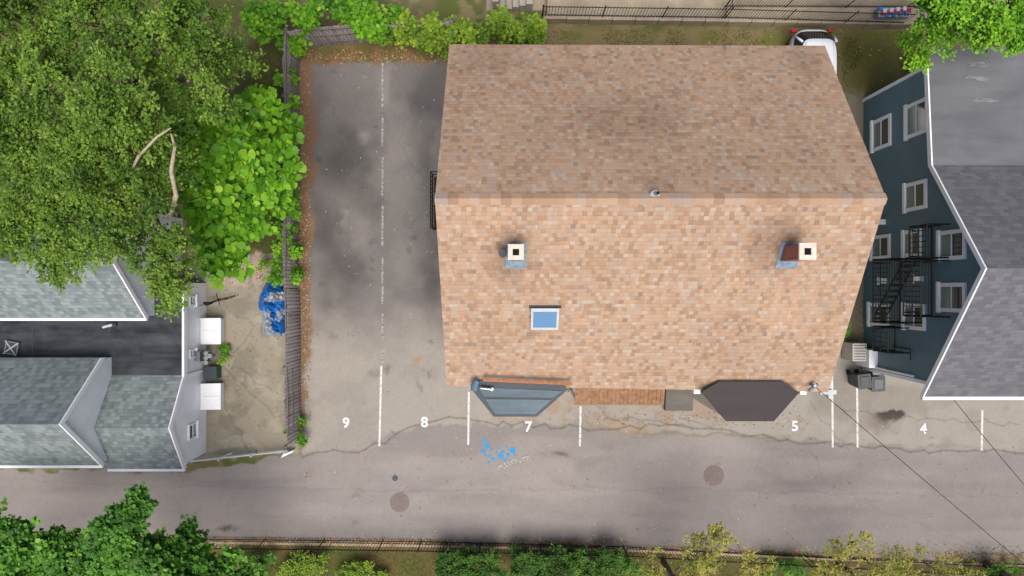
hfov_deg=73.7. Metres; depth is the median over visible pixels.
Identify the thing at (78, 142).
deciduous tree
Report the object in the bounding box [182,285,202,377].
edge trim
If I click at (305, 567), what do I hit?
shrub
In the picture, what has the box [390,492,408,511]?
manhole cover
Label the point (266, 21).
shrub
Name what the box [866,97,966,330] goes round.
windows
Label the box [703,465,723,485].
manhole cover
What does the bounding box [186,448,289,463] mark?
yard gate
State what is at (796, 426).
painted parking number
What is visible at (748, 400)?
bay
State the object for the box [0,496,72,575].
maple tree
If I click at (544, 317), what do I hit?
skylight
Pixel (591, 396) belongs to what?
porch
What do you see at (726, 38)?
grass
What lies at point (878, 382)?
trash bin
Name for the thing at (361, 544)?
kerb
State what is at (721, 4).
raised pavement
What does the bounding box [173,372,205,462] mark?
gable walls
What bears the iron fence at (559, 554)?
on the pavement at (248, 498)
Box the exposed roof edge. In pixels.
[483,379,571,384]
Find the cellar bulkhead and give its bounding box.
[664,389,692,410]
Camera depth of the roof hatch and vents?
25.68 m
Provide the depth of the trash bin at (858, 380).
27.02 m
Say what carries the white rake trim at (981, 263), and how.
attached to the walls at (898, 162)
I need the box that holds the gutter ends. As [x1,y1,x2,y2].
[692,390,806,394]
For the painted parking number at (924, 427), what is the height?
0.001 m
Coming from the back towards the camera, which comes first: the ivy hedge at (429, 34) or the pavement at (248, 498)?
the pavement at (248, 498)
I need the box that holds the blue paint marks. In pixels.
[481,438,515,463]
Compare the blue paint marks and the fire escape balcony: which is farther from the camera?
the blue paint marks
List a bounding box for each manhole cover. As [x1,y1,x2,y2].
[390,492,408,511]
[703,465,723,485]
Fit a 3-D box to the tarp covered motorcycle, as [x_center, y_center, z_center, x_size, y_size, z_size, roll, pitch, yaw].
[-9.741,0.850,27.422,1.272,1.136,2.316,0,90,0]
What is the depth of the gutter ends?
21.55 m
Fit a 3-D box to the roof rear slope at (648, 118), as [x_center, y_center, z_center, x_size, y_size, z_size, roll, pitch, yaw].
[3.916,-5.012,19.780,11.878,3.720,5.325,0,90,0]
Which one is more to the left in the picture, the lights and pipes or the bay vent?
the bay vent
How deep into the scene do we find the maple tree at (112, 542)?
21.50 m
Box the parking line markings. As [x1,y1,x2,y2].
[378,366,982,450]
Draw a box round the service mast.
[807,381,836,398]
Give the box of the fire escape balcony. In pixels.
[430,171,436,229]
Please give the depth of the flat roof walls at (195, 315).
27.05 m
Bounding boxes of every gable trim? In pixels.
[0,214,148,320]
[0,357,104,467]
[107,376,186,470]
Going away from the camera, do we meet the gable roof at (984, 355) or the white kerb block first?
the gable roof at (984, 355)
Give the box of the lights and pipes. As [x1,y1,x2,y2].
[874,219,922,376]
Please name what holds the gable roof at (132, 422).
on the gable walls at (189, 411)
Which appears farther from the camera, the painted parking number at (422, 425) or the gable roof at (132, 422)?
the painted parking number at (422, 425)
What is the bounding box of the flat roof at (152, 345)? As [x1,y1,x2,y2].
[0,287,181,374]
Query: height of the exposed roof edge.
0.170 m
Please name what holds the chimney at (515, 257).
on the roof front slope at (688, 297)
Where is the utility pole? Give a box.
[983,561,1011,575]
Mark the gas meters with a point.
(205, 356)
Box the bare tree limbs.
[132,127,178,218]
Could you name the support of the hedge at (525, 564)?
on the pavement at (248, 498)
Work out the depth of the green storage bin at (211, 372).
27.46 m
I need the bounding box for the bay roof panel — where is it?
[486,399,550,413]
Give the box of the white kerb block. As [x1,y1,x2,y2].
[281,449,294,457]
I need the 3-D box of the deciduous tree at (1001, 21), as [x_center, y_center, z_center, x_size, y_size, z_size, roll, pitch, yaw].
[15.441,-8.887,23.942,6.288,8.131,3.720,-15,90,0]
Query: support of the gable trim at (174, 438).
attached to the gable roof at (132, 422)
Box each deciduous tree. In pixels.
[0,0,268,322]
[895,0,1023,74]
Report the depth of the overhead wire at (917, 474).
20.98 m
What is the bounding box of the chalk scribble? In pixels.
[497,454,530,469]
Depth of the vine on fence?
26.88 m
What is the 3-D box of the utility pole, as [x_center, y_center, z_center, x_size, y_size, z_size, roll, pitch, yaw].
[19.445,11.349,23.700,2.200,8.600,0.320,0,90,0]
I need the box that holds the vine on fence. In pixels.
[263,64,308,446]
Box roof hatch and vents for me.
[2,321,117,356]
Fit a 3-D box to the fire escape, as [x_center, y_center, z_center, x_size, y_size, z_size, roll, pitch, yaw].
[13.905,0.128,25.113,1.076,5.374,4.524,0,90,0]
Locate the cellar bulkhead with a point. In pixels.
(676, 400)
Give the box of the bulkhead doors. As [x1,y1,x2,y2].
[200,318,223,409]
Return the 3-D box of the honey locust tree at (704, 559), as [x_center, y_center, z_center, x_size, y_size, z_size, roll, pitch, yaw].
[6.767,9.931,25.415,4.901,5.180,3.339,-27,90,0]
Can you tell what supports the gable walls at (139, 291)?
on the pavement at (248, 498)
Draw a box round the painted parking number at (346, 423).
[343,418,348,427]
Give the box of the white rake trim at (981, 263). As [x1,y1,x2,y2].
[862,49,1023,399]
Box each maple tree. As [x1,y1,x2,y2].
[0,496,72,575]
[39,480,267,575]
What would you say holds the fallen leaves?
on the pavement at (248, 498)
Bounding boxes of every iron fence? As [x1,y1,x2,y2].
[204,538,1023,575]
[542,4,917,23]
[725,0,916,7]
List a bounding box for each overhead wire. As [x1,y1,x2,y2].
[816,387,1023,563]
[954,400,1023,483]
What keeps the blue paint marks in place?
on the pavement at (248, 498)
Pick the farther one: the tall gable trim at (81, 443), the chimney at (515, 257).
the tall gable trim at (81, 443)
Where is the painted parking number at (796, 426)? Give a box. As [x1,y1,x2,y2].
[792,421,797,430]
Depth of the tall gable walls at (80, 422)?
24.68 m
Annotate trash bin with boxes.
[846,369,871,389]
[860,372,884,391]
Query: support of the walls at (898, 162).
on the pavement at (248, 498)
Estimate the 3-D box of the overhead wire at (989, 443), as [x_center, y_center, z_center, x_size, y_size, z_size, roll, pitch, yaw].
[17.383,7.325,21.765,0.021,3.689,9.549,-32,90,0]
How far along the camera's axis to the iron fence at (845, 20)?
26.96 m
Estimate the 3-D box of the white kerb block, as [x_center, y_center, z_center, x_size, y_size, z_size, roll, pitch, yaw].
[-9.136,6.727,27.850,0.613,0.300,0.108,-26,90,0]
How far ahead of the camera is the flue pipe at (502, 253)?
18.35 m
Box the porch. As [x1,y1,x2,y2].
[568,388,664,404]
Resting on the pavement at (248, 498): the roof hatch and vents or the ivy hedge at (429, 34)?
the ivy hedge at (429, 34)
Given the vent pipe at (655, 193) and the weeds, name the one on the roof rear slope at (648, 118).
the vent pipe at (655, 193)
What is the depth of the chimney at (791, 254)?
18.23 m
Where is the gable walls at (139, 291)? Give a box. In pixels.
[116,213,182,315]
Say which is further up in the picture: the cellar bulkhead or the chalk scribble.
the cellar bulkhead
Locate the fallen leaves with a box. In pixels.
[209,34,1022,567]
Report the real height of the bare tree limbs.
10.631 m
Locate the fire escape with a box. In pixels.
[865,223,950,353]
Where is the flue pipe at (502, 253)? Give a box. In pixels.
[499,249,506,257]
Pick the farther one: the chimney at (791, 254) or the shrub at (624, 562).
the shrub at (624, 562)
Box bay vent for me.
[471,379,493,390]
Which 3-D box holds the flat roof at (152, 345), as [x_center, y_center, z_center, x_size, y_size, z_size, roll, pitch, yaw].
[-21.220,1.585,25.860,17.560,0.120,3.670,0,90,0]
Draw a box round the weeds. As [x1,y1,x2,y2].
[215,53,853,365]
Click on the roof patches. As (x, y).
(981, 65)
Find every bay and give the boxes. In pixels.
[473,380,566,416]
[680,381,798,420]
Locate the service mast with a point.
(830, 392)
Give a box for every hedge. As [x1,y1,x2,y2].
[371,4,547,59]
[434,543,625,575]
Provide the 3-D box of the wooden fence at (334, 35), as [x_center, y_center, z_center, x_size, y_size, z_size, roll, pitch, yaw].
[-8.199,-3.221,27.076,6.058,1.848,17.850,21,90,0]
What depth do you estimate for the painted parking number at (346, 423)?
27.99 m
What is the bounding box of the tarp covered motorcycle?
[258,282,288,336]
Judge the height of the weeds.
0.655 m
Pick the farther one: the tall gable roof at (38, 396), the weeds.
the weeds
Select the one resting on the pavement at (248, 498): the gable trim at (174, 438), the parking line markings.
the parking line markings
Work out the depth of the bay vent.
21.03 m
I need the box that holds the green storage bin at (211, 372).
[203,365,220,379]
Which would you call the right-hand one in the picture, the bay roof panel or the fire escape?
the fire escape
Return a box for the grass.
[240,28,1023,575]
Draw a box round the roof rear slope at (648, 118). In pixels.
[435,44,883,192]
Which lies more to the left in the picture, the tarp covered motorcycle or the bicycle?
the bicycle
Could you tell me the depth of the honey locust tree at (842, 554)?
23.62 m
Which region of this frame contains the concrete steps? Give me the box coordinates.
[492,0,532,11]
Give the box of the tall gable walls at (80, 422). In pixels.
[0,357,111,461]
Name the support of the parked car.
on the pavement at (248, 498)
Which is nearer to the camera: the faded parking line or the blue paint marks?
the blue paint marks
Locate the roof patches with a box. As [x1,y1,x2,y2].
[964,62,998,101]
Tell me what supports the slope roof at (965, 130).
attached to the walls at (898, 162)
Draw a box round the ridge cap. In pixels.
[434,193,887,204]
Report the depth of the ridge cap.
17.95 m
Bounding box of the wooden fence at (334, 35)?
[281,15,458,447]
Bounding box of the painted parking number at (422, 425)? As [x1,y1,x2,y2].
[421,417,427,426]
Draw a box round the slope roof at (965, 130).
[929,47,1023,164]
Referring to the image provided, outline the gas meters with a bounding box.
[194,350,215,364]
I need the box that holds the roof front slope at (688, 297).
[435,205,883,391]
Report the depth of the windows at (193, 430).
26.83 m
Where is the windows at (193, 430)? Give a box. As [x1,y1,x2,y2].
[188,295,198,440]
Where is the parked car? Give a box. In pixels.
[785,29,836,73]
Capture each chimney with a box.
[505,243,525,267]
[775,242,815,267]
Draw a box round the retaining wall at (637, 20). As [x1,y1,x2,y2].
[543,14,913,28]
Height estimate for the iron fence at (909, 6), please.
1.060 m
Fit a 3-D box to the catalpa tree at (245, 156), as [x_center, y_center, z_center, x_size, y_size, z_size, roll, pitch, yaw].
[-9.279,-3.574,24.788,5.090,6.442,6.681,-15,90,0]
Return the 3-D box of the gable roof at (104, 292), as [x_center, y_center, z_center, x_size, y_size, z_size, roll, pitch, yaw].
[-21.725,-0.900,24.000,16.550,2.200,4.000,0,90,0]
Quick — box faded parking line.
[381,63,383,365]
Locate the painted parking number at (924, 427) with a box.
[920,423,926,433]
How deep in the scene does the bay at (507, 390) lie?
21.28 m
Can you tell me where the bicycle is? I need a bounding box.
[199,293,235,305]
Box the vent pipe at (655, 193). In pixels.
[650,190,659,195]
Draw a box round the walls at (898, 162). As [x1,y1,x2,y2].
[864,71,980,380]
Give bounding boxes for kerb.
[209,541,1023,567]
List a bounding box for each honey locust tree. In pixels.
[626,521,777,575]
[808,529,987,575]
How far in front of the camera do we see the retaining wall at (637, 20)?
27.54 m
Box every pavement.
[0,0,1023,575]
[547,0,1010,24]
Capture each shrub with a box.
[236,547,1023,575]
[239,0,406,57]
[275,550,390,575]
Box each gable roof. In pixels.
[0,209,143,317]
[0,358,99,464]
[94,375,181,468]
[925,165,1023,395]
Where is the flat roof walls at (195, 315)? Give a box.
[187,283,205,372]
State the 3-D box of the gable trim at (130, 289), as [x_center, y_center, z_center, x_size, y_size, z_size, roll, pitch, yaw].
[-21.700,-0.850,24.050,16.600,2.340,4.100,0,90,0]
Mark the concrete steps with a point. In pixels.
(522, 5)
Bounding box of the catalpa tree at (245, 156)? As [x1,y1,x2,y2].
[150,83,307,290]
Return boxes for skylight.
[529,306,560,329]

